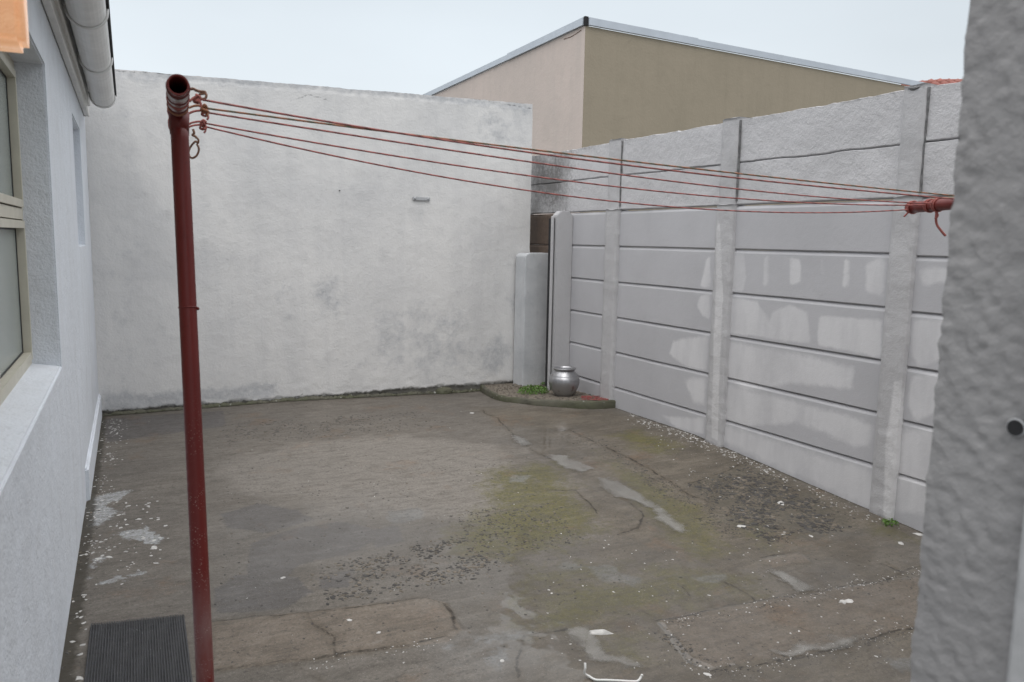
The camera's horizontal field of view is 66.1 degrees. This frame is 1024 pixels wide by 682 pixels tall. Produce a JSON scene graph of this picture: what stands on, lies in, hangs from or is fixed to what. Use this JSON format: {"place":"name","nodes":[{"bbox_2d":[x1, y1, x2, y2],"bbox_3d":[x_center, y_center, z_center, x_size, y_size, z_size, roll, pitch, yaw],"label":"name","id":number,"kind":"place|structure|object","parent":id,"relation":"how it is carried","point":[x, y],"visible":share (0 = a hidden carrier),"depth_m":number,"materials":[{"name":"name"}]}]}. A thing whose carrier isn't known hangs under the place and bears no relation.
{"place":"outdoors","nodes":[
{"label":"outdoors","id":0,"kind":"place"},
{"bbox_2d":[59,391,922,681],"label":"concrete yard","id":1,"kind":"structure","parent":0,"point":[585,487],"depth_m":3.75,"materials":[{"name":"grey concrete"}]},
{"bbox_2d":[0,0,116,681],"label":"house","id":2,"kind":"structure","parent":1,"relation":"on","point":[57,76],"depth_m":3.00,"materials":[{"name":"white paint"}]},
{"bbox_2d":[0,0,29,52],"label":"wall lamp","id":3,"kind":"object","parent":2,"relation":"attached to","point":[14,33],"visible":1,"depth_m":1.32,"materials":[{"name":"orange"}]},
{"bbox_2d":[0,51,32,405],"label":"window","id":4,"kind":"structure","parent":2,"relation":"in","point":[16,353],"depth_m":2.84,"materials":[{"name":"beige glass"}]},
{"bbox_2d":[84,614,192,681],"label":"doormat","id":5,"kind":"object","parent":1,"relation":"on","point":[149,650],"visible":1,"depth_m":2.72,"materials":[{"name":"rubber"}]},
{"bbox_2d":[166,74,213,681],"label":"washing line pole","id":6,"kind":"object","parent":1,"relation":"on","point":[177,90],"visible":0.94,"depth_m":2.08,"materials":[{"name":"red metal"}]},
{"bbox_2d":[168,123,915,216],"bbox_3d":[0.446,-0.628,3.018,3.233,0.223,0.143,-2,8,-23],"label":"clothesline","id":7,"kind":"object","parent":6,"relation":"attached to","point":[906,209],"visible":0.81,"depth_m":2.90,"materials":[{"name":"red fabric"}]},
{"bbox_2d":[189,129,199,158],"bbox_3d":[-0.986,-0.611,2.440,0.038,0.093,0.018,2,7,5],"label":"rope loop","id":8,"kind":"object","parent":7,"relation":"hanging from","point":[194,142],"visible":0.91,"depth_m":2.44,"materials":[{"name":"fabric"}]},
{"bbox_2d":[168,118,933,212],"bbox_3d":[0.456,-0.628,2.935,3.187,0.203,0.093,-2,8,-22],"label":"clothesline","id":9,"kind":"object","parent":6,"relation":"attached to","point":[203,121],"visible":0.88,"depth_m":2.80,"materials":[{"name":"red fabric"}]},
{"bbox_2d":[167,109,945,236],"bbox_3d":[0.508,-0.556,2.804,3.176,0.309,0.092,-2,8,-26],"label":"clothesline","id":10,"kind":"object","parent":6,"relation":"attached to","point":[931,203],"visible":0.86,"depth_m":2.65,"materials":[{"name":"red fabric"}]},
{"bbox_2d":[166,93,953,199],"bbox_3d":[0.543,-0.571,2.472,2.984,0.195,0.089,-2,8,-19],"label":"clothesline","id":11,"kind":"object","parent":6,"relation":"attached to","point":[196,99],"visible":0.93,"depth_m":2.26,"materials":[{"name":"red fabric"}]},
{"bbox_2d":[190,87,207,98],"bbox_3d":[-0.793,-0.625,1.990,0.046,0.032,0.009,1,7,2],"label":"snap hook","id":12,"kind":"object","parent":11,"relation":"hanging from","point":[202,92],"visible":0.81,"depth_m":1.99,"materials":[{"name":"metal"}]},
{"bbox_2d":[166,103,953,195],"bbox_3d":[0.522,-0.580,2.542,3.005,0.196,0.075,-1,8,-18],"label":"clothesline","id":13,"kind":"object","parent":6,"relation":"attached to","point":[204,108],"visible":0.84,"depth_m":2.40,"materials":[{"name":"red plastic"},{"name":"dark rope"}]},
{"bbox_2d":[102,387,479,415],"bbox_3d":[-1.798,0.545,7.032,3.403,0.123,0.123,-3,8,-27],"label":"mortar crust","id":14,"kind":"object","parent":1,"relation":"on","point":[444,390],"visible":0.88,"depth_m":6.99,"materials":[{"name":"concrete"}]},
{"bbox_2d":[85,69,532,413],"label":"boundary wall","id":15,"kind":"structure","parent":1,"relation":"on","point":[311,279],"depth_m":6.86,"materials":[{"name":"white paint"}]},
{"bbox_2d":[413,197,429,200],"bbox_3d":[-0.836,-1.316,7.276,0.168,0.032,0.023,-3,8,-27],"label":"bracket plate","id":16,"kind":"object","parent":15,"relation":"attached to","point":[422,198],"visible":1,"depth_m":7.28,"materials":[{"name":"paint"}]},
{"bbox_2d":[60,383,917,680],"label":"stone chips","id":17,"kind":"object","parent":1,"relation":"on","point":[754,518],"visible":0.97,"depth_m":4.30,"materials":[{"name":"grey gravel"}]},
{"bbox_2d":[70,402,922,679],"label":"paint flakes","id":18,"kind":"object","parent":1,"relation":"on","point":[600,632],"visible":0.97,"depth_m":3.65,"materials":[{"name":"white paint"}]},
{"bbox_2d":[480,383,615,408],"bbox_3d":[0.235,0.548,7.321,0.797,0.209,1.422,-3,8,-27],"label":"corner bed","id":19,"kind":"object","parent":1,"relation":"on","point":[562,402],"visible":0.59,"depth_m":6.99,"materials":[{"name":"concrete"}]},
{"bbox_2d":[513,253,547,385],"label":"stub pier","id":20,"kind":"structure","parent":19,"relation":"on","point":[530,318],"depth_m":7.75,"materials":[{"name":"white paint"}]},
{"bbox_2d":[517,384,547,394],"bbox_3d":[0.197,0.441,7.288,0.311,0.081,0.253,-3,8,-27],"label":"weed clump","id":21,"kind":"object","parent":19,"relation":"on","point":[531,389],"visible":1,"depth_m":7.25,"materials":[{"name":"green plant"}]},
{"bbox_2d":[545,211,572,390],"bbox_3d":[0.439,-0.333,7.469,0.211,1.778,0.130,-3,8,-27],"label":"concrete post","id":22,"kind":"object","parent":19,"relation":"on","point":[559,284],"visible":0.73,"depth_m":7.40,"materials":[{"name":"grey concrete"}]},
{"bbox_2d":[549,366,579,396],"bbox_3d":[0.473,0.367,7.149,0.282,0.257,0.282,-3,8,-27],"label":"silver pot","id":23,"kind":"object","parent":19,"relation":"on","point":[564,381],"visible":1,"depth_m":7.05,"materials":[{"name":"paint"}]},
{"bbox_2d":[580,395,608,399],"bbox_3d":[0.731,0.504,6.981,0.251,0.018,0.250,2,7,6],"label":"red grit","id":24,"kind":"object","parent":19,"relation":"on","point":[598,398],"visible":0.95,"depth_m":6.94,"materials":[{"name":"gravel"}]},
{"bbox_2d":[583,663,642,681],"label":"plastic strap","id":25,"kind":"object","parent":1,"relation":"on","point":[609,680],"visible":1,"depth_m":2.69,"materials":[{"name":"white plastic"}]},
{"bbox_2d":[881,518,898,526],"bbox_3d":[2.113,1.011,4.392,0.093,0.036,0.103,4,8,25],"label":"weed clump","id":26,"kind":"object","parent":1,"relation":"on","point":[886,522],"visible":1,"depth_m":4.39,"materials":[{"name":"green plant"}]},
{"bbox_2d":[109,0,969,94],"label":"sky","id":27,"kind":"structure","parent":0,"point":[400,46],"materials":[{"name":"white"}]},
{"bbox_2d":[901,78,961,85],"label":"tiled roof house","id":28,"kind":"structure","parent":0,"point":[939,81],"depth_m":25.05,"materials":[{"name":"tile"}]},
{"label":"yard slab","id":29,"kind":"structure","parent":0,"visible":0},
{"bbox_2d":[910,0,1023,681],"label":"door jamb wall","id":30,"kind":"structure","parent":29,"relation":"on","point":[969,623],"depth_m":0.96,"materials":[{"name":"grey paint"}]},
{"bbox_2d":[905,199,953,212],"bbox_3d":[1.900,0.301,3.261,0.052,1.809,1.150,1,7,-4],"label":"washing line pole","id":31,"kind":"object","parent":30,"relation":"attached to","point":[942,204],"visible":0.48,"depth_m":3.48,"materials":[{"name":"red metal"}]},
{"label":"ground","id":32,"kind":"structure","parent":0,"visible":0},
{"bbox_2d":[423,16,953,252],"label":"neighbour building","id":33,"kind":"structure","parent":32,"relation":"on","point":[580,83],"depth_m":11.70,"materials":[{"name":"paint"}]},
{"bbox_2d":[530,81,961,531],"bbox_3d":[1.497,-0.231,5.718,0.130,2.683,6.036,-3,8,-27],"label":"precast fence","id":34,"kind":"object","parent":32,"relation":"on","point":[805,348],"visible":0.67,"depth_m":5.14,"materials":[{"name":"grey concrete"}]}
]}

